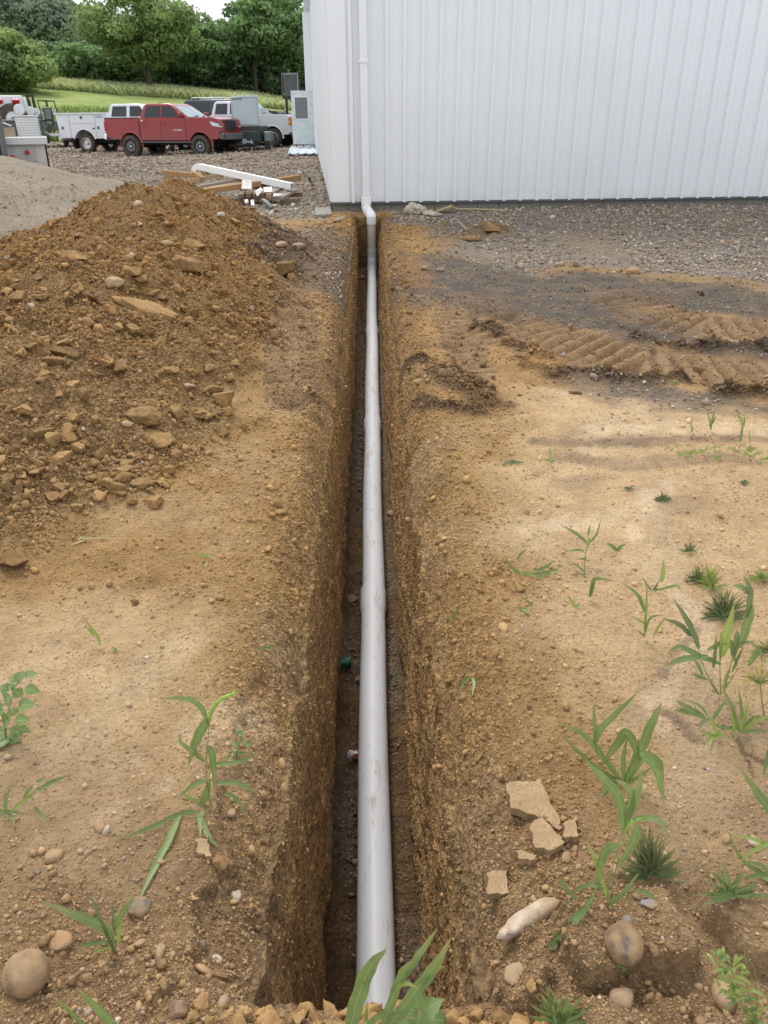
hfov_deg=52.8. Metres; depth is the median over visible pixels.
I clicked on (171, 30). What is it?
tree
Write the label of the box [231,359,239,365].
clod
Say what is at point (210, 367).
clod
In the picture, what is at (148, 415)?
clod
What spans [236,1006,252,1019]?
clod
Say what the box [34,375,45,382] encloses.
clod
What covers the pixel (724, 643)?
grass plant
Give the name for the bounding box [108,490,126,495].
clod
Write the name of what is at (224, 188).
board
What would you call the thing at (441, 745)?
wall crumbs
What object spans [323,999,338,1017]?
clod
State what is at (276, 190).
board
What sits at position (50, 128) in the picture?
forklift
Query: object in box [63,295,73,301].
clod
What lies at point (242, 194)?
board
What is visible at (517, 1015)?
clod
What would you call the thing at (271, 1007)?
clod
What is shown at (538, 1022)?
clod
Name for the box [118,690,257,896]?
grass plant
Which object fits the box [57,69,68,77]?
tree
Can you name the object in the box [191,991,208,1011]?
clod
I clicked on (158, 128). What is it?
pickup truck
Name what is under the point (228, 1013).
clod
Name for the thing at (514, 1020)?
clod
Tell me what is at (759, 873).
grass plant
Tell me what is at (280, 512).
clod
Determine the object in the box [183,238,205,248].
clod
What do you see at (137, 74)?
tree
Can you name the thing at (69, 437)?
clod
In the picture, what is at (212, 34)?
tree
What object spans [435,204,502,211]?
stick
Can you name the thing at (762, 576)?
grass tuft
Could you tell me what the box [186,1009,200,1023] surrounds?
clod
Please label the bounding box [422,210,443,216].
concrete lump
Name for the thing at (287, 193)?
board
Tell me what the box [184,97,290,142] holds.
sport utility vehicle
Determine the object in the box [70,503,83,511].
clod
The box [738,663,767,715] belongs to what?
sedge
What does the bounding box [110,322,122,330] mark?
clod
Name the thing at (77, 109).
bank weeds
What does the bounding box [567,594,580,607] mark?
grass plant
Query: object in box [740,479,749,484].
grass tuft
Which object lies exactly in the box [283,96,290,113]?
lift stand
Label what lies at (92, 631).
grass plant
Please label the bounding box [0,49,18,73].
tree
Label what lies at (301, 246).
stone
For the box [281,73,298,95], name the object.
black tote
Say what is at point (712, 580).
grass tuft
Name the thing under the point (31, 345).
clod
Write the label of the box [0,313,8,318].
clod
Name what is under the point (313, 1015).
clod
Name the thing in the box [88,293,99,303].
clod
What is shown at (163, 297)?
clod
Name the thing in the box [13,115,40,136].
tool box
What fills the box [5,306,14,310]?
clod
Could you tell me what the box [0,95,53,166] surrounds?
flatbed truck
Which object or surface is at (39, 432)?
clod
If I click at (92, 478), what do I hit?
clod
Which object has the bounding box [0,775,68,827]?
grass plant
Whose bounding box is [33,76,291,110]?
tall grass
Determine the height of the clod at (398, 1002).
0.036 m
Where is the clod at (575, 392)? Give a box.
[569,391,581,393]
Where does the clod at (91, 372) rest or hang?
on the soil mound at (14, 400)
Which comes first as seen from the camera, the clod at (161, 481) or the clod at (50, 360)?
the clod at (161, 481)
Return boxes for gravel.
[46,142,767,413]
[334,268,419,999]
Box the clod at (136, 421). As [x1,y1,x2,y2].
[131,417,141,424]
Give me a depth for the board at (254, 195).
14.66 m
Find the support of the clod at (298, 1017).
on the ground at (326, 802)
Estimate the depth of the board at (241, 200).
14.75 m
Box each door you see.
[291,90,314,143]
[300,12,314,145]
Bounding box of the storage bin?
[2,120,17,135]
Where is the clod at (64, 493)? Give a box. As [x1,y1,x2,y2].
[58,489,68,498]
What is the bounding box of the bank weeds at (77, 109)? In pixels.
[31,104,109,141]
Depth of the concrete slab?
13.57 m
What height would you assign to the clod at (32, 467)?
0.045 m
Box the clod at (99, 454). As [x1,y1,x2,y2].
[91,446,110,460]
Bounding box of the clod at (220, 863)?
[212,854,229,872]
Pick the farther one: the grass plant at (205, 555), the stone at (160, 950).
the grass plant at (205, 555)
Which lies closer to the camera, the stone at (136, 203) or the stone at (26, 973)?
the stone at (26, 973)
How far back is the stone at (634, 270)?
8.65 m
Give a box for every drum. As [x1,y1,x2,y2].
[14,104,24,114]
[26,106,34,114]
[34,108,40,115]
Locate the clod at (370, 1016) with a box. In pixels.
[358,1012,380,1023]
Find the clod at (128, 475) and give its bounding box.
[116,472,131,481]
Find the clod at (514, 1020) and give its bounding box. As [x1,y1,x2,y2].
[509,1017,525,1023]
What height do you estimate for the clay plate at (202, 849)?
0.025 m
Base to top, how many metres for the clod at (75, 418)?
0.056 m
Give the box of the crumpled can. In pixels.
[346,750,357,758]
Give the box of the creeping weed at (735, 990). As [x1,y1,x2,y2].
[706,938,767,1023]
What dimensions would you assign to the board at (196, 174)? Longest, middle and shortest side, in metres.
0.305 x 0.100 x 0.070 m
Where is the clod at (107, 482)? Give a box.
[101,477,112,488]
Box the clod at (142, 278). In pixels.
[134,274,147,282]
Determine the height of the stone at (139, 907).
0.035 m
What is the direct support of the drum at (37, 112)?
on the drum shelf
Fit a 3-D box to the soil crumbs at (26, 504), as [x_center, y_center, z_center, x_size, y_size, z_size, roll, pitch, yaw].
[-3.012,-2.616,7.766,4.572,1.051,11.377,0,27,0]
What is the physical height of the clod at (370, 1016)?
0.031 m
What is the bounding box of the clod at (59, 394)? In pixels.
[54,391,62,396]
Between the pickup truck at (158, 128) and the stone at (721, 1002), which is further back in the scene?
the pickup truck at (158, 128)
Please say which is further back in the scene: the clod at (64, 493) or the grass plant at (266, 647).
the clod at (64, 493)
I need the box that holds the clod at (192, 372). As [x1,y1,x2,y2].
[187,368,198,376]
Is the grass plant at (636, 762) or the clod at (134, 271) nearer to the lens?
the grass plant at (636, 762)
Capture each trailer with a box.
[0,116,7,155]
[41,132,59,143]
[228,95,273,150]
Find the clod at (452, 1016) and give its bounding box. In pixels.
[445,1008,461,1023]
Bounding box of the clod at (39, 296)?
[31,294,50,299]
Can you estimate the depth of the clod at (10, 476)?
3.53 m
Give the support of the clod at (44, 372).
on the soil mound at (14, 400)
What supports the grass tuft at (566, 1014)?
on the ground at (326, 802)
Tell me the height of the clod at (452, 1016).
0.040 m
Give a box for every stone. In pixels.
[1,948,50,999]
[49,930,72,950]
[104,276,124,287]
[122,420,134,426]
[127,896,151,917]
[133,200,143,206]
[156,943,165,961]
[160,240,174,246]
[169,1000,187,1018]
[184,383,195,388]
[212,954,222,963]
[276,241,286,247]
[292,243,305,249]
[346,594,357,602]
[387,510,392,516]
[421,266,429,270]
[436,268,443,271]
[504,962,523,984]
[555,262,563,266]
[604,920,643,966]
[609,986,633,1008]
[622,915,633,924]
[628,267,639,273]
[640,899,657,909]
[711,979,736,1013]
[748,836,759,846]
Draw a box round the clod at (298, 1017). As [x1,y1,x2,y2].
[291,1009,306,1023]
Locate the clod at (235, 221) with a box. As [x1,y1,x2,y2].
[230,218,240,224]
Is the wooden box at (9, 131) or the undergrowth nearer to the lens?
the wooden box at (9, 131)
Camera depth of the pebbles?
1.82 m
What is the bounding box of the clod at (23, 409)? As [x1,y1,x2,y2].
[12,404,31,415]
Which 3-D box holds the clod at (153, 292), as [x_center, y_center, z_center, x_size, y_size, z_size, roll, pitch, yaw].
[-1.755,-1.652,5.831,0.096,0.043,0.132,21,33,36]
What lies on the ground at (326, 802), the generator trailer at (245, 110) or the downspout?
the generator trailer at (245, 110)
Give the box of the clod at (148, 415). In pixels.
[124,405,162,425]
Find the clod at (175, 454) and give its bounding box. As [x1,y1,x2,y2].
[170,449,182,459]
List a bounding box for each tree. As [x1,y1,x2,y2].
[0,0,59,36]
[0,0,81,43]
[0,7,16,26]
[0,26,58,91]
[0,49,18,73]
[41,41,135,81]
[55,0,86,38]
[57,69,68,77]
[71,0,205,85]
[88,54,151,80]
[143,50,207,84]
[167,11,237,86]
[204,18,240,89]
[219,0,292,91]
[240,67,271,93]
[250,0,304,77]
[262,75,283,95]
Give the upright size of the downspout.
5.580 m
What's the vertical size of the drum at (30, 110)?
0.200 m
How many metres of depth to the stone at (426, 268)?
8.88 m
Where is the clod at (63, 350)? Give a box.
[46,341,81,357]
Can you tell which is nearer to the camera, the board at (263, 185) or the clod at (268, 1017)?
the clod at (268, 1017)
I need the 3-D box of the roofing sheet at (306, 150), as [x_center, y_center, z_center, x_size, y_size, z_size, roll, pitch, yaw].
[-3.197,-14.707,31.405,1.360,0.123,5.750,-3,28,-4]
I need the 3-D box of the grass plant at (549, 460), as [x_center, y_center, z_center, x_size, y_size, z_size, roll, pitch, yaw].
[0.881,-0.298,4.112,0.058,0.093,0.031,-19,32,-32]
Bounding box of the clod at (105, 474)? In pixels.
[97,472,109,476]
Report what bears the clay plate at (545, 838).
on the ground at (326, 802)
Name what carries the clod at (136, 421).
on the soil mound at (14, 400)
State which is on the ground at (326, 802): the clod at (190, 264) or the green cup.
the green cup
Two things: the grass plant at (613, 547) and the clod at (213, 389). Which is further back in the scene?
the clod at (213, 389)
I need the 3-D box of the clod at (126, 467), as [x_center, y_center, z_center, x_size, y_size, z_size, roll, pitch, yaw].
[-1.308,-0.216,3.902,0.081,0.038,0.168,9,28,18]
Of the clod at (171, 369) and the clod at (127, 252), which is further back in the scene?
the clod at (127, 252)
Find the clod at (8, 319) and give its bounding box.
[5,316,14,324]
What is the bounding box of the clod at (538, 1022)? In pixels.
[532,1015,548,1023]
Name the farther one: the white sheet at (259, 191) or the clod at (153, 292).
the white sheet at (259, 191)
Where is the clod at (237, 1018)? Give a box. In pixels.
[227,1011,246,1023]
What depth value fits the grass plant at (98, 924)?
1.69 m
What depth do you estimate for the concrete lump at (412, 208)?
13.42 m
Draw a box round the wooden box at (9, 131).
[4,127,16,136]
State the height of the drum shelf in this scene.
0.450 m
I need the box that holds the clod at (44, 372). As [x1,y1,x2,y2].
[29,370,49,376]
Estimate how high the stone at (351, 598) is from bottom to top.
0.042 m
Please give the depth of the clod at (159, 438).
4.08 m
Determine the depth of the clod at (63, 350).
4.69 m
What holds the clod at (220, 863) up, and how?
on the ground at (326, 802)
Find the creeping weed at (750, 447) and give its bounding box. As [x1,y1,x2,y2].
[664,444,767,462]
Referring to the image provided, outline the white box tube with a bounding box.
[191,164,293,189]
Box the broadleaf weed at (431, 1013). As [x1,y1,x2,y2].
[399,993,445,1023]
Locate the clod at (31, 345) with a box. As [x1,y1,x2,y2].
[24,342,37,349]
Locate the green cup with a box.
[340,655,351,666]
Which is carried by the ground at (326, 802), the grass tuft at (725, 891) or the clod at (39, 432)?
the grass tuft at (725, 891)
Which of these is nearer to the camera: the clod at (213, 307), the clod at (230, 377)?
the clod at (230, 377)
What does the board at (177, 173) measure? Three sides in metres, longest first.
1.151 x 0.100 x 0.090 m
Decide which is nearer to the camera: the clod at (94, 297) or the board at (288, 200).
the clod at (94, 297)
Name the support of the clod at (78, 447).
on the soil mound at (14, 400)
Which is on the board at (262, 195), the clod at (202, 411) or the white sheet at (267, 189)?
the white sheet at (267, 189)
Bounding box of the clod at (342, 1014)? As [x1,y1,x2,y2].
[339,1007,346,1019]
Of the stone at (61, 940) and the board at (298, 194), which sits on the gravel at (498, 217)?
the board at (298, 194)
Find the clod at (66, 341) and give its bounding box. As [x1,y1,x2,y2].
[56,338,71,345]
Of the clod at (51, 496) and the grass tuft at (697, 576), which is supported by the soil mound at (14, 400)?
the clod at (51, 496)
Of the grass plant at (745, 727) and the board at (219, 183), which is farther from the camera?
the board at (219, 183)
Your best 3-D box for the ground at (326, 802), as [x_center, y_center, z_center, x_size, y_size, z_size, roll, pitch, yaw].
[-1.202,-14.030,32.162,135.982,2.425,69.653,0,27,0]
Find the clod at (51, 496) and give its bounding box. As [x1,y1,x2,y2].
[44,490,60,501]
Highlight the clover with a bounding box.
[230,730,251,756]
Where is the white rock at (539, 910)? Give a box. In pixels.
[495,897,559,940]
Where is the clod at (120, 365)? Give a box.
[113,358,126,373]
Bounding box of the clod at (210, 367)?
[205,363,214,371]
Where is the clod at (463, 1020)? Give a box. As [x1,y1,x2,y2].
[455,1016,469,1023]
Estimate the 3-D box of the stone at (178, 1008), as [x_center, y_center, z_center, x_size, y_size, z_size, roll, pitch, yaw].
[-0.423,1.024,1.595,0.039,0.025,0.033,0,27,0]
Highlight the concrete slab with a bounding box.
[315,206,331,216]
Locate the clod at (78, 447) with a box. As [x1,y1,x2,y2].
[69,442,85,453]
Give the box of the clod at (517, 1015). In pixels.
[511,1011,530,1023]
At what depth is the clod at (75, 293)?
5.26 m
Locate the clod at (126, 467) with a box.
[117,464,136,471]
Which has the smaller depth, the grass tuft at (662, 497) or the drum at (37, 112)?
the grass tuft at (662, 497)
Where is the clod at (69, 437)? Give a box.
[60,432,76,443]
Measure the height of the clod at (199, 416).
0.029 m
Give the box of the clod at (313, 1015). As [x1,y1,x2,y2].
[307,1007,319,1021]
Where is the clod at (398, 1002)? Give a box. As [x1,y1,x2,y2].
[393,999,402,1010]
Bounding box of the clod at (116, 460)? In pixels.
[111,457,119,463]
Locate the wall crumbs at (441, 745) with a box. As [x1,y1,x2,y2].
[377,221,474,1008]
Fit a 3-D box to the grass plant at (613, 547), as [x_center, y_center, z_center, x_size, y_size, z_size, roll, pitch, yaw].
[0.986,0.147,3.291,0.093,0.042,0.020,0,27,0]
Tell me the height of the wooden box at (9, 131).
0.200 m
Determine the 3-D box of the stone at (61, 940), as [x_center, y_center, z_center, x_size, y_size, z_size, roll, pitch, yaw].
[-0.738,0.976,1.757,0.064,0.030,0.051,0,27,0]
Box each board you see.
[161,170,201,177]
[187,174,222,182]
[192,171,202,180]
[197,178,241,187]
[201,171,209,175]
[204,181,260,192]
[205,181,241,187]
[238,190,245,198]
[239,195,245,202]
[241,184,272,189]
[246,189,254,197]
[252,189,257,197]
[259,189,264,197]
[263,187,283,198]
[266,192,271,197]
[273,175,300,181]
[275,189,296,199]
[280,198,296,203]
[289,192,302,196]
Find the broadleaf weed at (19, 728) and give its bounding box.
[0,670,39,746]
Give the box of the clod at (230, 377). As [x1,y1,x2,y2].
[226,373,235,381]
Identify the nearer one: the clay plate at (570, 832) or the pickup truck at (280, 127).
the clay plate at (570, 832)
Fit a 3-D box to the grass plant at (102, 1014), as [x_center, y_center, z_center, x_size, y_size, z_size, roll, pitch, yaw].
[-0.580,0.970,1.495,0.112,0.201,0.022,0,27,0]
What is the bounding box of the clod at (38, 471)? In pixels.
[26,467,44,475]
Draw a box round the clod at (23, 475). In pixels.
[17,472,25,477]
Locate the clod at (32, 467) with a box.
[26,465,37,470]
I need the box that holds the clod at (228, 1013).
[221,1006,233,1019]
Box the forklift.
[25,95,58,132]
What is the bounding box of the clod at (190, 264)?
[172,254,203,275]
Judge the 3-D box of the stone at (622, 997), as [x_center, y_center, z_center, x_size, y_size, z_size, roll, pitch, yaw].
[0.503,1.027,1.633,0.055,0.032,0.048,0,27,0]
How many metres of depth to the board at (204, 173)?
15.77 m
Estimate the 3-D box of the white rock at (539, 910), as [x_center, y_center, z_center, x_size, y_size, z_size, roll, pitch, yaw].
[0.336,0.951,1.808,0.188,0.039,0.048,-17,31,-25]
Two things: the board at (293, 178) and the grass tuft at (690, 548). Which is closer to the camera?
the grass tuft at (690, 548)
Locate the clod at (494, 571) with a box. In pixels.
[485,568,502,574]
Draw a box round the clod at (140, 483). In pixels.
[129,477,156,489]
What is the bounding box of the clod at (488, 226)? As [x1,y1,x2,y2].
[484,221,500,230]
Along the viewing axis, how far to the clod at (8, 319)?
4.93 m
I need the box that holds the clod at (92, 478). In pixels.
[85,474,96,481]
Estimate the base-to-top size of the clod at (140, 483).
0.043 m
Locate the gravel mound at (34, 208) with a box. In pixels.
[0,155,135,238]
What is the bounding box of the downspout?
[358,0,369,195]
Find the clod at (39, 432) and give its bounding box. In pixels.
[30,427,54,437]
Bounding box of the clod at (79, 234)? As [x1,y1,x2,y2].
[73,232,86,237]
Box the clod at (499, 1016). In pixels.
[491,1006,509,1023]
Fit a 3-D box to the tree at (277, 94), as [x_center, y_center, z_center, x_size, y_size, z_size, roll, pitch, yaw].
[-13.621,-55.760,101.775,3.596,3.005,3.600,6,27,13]
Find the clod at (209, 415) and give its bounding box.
[204,412,217,419]
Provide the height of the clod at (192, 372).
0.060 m
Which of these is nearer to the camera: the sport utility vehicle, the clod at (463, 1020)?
the clod at (463, 1020)
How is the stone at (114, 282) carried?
on the soil mound at (14, 400)
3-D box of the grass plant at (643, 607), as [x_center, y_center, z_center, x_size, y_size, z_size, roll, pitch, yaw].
[0.903,0.341,2.700,0.170,0.229,0.031,0,27,0]
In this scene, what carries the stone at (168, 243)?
on the soil mound at (14, 400)
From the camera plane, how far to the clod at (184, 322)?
5.51 m
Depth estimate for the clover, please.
2.29 m
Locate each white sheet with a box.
[242,180,251,189]
[255,187,262,196]
[263,187,271,192]
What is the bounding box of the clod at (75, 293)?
[72,289,79,296]
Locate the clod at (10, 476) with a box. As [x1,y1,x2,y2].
[0,472,13,481]
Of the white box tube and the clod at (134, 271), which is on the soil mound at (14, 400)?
the clod at (134, 271)
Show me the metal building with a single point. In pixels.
(507, 103)
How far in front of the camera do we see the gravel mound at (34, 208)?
12.81 m
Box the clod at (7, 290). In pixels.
[0,287,11,293]
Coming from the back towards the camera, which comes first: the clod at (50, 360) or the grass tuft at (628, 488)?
the clod at (50, 360)
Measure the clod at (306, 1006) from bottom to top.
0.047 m
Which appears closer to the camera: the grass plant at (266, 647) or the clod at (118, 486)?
the grass plant at (266, 647)
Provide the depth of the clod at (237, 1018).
1.57 m
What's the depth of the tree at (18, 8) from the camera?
99.44 m
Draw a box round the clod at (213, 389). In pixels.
[203,385,224,392]
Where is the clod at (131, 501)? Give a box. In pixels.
[126,498,136,504]
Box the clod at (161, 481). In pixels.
[155,477,165,486]
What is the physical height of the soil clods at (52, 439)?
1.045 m
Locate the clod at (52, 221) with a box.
[46,220,57,224]
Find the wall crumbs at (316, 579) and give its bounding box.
[261,220,358,1007]
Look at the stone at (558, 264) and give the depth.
9.06 m
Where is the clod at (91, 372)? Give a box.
[86,369,96,376]
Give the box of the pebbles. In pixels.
[0,590,767,1023]
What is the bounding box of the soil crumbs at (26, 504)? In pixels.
[0,176,322,583]
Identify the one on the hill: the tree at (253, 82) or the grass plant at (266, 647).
the tree at (253, 82)
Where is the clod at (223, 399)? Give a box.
[212,391,233,407]
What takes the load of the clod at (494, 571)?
on the ground at (326, 802)
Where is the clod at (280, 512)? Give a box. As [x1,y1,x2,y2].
[274,509,286,514]
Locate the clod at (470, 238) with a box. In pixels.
[459,236,482,240]
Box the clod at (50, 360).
[41,356,66,364]
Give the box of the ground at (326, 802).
[0,142,767,1023]
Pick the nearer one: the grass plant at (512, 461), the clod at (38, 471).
the clod at (38, 471)
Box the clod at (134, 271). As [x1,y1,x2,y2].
[123,266,141,275]
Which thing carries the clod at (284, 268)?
on the soil mound at (14, 400)
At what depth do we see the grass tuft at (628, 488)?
3.83 m
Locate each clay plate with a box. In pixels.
[195,836,211,859]
[485,867,508,899]
[514,850,538,865]
[529,812,563,855]
[562,815,578,843]
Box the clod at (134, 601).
[130,599,138,604]
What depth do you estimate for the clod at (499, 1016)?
1.61 m
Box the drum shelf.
[39,116,44,135]
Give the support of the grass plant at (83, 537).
on the ground at (326, 802)
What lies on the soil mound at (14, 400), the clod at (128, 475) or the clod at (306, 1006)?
the clod at (128, 475)
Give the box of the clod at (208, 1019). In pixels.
[204,1014,213,1023]
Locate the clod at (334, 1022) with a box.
[326,1020,345,1023]
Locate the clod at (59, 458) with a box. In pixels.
[51,450,72,464]
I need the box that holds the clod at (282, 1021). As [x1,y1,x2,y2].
[278,1018,285,1023]
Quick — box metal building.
[291,0,767,210]
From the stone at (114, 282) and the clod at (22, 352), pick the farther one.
the stone at (114, 282)
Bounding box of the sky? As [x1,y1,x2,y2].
[73,0,302,23]
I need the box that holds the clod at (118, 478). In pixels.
[112,472,126,482]
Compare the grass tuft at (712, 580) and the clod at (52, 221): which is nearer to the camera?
the grass tuft at (712, 580)
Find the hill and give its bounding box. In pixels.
[0,82,291,141]
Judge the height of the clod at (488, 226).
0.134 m
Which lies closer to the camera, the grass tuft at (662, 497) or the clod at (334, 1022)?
the clod at (334, 1022)
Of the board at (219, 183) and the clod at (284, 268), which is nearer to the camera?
the clod at (284, 268)
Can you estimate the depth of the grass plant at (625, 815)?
1.66 m
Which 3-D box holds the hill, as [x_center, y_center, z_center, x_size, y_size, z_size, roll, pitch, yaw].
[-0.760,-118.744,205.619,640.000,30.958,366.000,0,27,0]
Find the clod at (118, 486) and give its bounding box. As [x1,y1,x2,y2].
[107,481,125,491]
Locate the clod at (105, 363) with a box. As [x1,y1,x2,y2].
[100,358,115,367]
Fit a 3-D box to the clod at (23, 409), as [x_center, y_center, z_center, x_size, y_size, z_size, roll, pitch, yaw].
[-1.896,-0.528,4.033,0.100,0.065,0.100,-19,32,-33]
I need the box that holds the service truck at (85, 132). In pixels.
[53,104,191,152]
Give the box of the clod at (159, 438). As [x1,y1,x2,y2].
[144,428,175,447]
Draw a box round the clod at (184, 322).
[179,320,188,326]
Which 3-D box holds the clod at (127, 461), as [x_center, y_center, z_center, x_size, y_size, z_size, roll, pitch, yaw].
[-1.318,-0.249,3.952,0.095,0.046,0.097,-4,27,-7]
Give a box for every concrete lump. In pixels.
[403,202,426,213]
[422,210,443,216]
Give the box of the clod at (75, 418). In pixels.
[68,412,80,423]
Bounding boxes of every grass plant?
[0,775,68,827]
[39,890,136,956]
[54,987,116,1023]
[71,535,120,544]
[82,614,100,644]
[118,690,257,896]
[190,552,214,565]
[223,751,253,758]
[259,646,277,650]
[346,928,451,1023]
[458,676,475,695]
[502,460,522,465]
[506,549,559,577]
[516,594,530,612]
[544,448,554,462]
[547,751,670,946]
[555,690,663,799]
[563,521,600,577]
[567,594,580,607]
[589,577,614,596]
[606,543,626,550]
[623,583,665,636]
[644,560,682,592]
[663,575,762,694]
[674,698,726,749]
[707,408,715,429]
[711,680,767,738]
[727,830,767,881]
[734,414,744,441]
[739,750,767,814]
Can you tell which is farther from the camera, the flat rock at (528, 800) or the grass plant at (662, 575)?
the grass plant at (662, 575)
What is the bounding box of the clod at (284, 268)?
[275,260,294,276]
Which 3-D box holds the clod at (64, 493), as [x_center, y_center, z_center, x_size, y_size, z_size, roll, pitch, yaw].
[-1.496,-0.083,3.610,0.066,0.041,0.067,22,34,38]
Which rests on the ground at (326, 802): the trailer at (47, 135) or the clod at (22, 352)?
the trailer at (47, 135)
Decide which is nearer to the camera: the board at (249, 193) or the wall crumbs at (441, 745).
the wall crumbs at (441, 745)
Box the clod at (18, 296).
[9,291,25,301]
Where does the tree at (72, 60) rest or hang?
on the hill
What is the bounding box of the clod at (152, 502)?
[144,495,161,509]
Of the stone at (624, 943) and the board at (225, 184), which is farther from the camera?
the board at (225, 184)
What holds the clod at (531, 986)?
on the ground at (326, 802)
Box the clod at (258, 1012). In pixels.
[253,1006,264,1017]
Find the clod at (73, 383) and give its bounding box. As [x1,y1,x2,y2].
[64,380,79,387]
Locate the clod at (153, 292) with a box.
[147,289,159,296]
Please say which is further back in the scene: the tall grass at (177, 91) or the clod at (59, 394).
the tall grass at (177, 91)
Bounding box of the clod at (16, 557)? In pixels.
[0,548,30,567]
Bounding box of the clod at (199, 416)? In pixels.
[195,414,205,417]
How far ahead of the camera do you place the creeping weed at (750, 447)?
4.12 m
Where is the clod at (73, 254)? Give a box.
[52,250,87,259]
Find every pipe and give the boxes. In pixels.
[261,198,272,209]
[356,196,395,1008]
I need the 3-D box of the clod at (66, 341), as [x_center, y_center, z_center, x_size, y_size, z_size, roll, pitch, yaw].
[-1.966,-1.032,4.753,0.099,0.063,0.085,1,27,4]
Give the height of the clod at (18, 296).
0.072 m
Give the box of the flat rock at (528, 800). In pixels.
[506,778,561,831]
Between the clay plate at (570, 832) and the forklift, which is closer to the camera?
the clay plate at (570, 832)
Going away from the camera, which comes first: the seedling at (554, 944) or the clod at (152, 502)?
the seedling at (554, 944)
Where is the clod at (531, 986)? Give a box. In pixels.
[526,977,536,992]
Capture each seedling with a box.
[550,926,565,948]
[615,964,626,972]
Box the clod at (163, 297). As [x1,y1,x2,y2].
[156,295,168,300]
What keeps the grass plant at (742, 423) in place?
on the ground at (326, 802)
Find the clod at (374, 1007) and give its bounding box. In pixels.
[360,1002,382,1019]
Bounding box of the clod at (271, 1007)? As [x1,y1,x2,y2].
[256,1004,281,1023]
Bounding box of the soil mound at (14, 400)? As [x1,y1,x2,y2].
[0,177,317,555]
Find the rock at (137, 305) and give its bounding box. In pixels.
[112,296,180,319]
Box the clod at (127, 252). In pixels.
[118,250,139,255]
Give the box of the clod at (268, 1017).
[258,1010,275,1023]
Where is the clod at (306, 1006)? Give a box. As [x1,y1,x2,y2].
[297,1001,315,1017]
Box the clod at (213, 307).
[208,305,220,310]
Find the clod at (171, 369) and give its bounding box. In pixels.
[162,366,179,373]
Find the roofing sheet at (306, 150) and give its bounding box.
[288,145,317,155]
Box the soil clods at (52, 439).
[0,176,319,572]
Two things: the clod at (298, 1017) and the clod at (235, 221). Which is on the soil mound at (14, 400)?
the clod at (235, 221)
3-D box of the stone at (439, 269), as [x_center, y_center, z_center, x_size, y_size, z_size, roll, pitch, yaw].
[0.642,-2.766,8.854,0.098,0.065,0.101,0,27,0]
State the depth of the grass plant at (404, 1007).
1.55 m
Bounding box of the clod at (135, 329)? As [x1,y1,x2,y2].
[126,323,140,335]
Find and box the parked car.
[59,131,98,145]
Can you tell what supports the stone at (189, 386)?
on the soil mound at (14, 400)
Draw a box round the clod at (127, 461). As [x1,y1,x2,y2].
[118,459,135,466]
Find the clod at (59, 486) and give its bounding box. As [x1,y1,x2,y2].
[49,482,65,491]
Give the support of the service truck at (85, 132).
on the ground at (326, 802)
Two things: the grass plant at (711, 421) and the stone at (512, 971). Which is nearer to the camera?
the stone at (512, 971)
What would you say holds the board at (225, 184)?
on the board at (293, 178)
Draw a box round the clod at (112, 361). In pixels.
[103,358,114,367]
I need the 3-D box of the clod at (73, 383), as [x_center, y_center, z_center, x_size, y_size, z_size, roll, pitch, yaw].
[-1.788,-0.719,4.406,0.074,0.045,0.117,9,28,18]
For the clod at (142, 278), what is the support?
on the soil mound at (14, 400)
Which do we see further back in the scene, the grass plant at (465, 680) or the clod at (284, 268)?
the clod at (284, 268)
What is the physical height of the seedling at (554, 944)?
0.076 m
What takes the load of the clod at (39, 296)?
on the soil mound at (14, 400)
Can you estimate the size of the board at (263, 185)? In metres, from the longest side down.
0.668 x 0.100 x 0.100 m
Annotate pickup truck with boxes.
[103,103,243,156]
[209,101,292,146]
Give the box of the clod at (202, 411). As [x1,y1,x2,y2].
[193,408,209,415]
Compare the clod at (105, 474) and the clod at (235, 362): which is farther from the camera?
the clod at (235, 362)
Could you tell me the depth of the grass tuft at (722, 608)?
2.84 m
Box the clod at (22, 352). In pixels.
[14,348,27,357]
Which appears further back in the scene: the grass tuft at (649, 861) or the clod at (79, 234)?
the clod at (79, 234)
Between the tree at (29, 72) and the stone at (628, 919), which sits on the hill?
the tree at (29, 72)
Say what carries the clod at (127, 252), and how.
on the soil mound at (14, 400)
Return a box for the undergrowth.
[0,12,305,95]
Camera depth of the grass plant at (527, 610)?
2.93 m
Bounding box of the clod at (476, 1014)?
[469,1007,483,1021]
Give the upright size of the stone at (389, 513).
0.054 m
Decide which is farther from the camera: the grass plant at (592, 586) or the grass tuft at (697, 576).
the grass tuft at (697, 576)
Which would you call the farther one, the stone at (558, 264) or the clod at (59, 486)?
the stone at (558, 264)
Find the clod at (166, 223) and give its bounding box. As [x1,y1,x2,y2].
[163,221,172,225]
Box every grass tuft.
[528,985,595,1023]
[615,821,689,883]
[624,485,633,490]
[654,491,671,501]
[677,540,698,554]
[683,565,719,583]
[693,858,767,906]
[696,561,728,589]
[699,585,745,619]
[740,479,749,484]
[747,566,767,580]
[750,639,767,653]

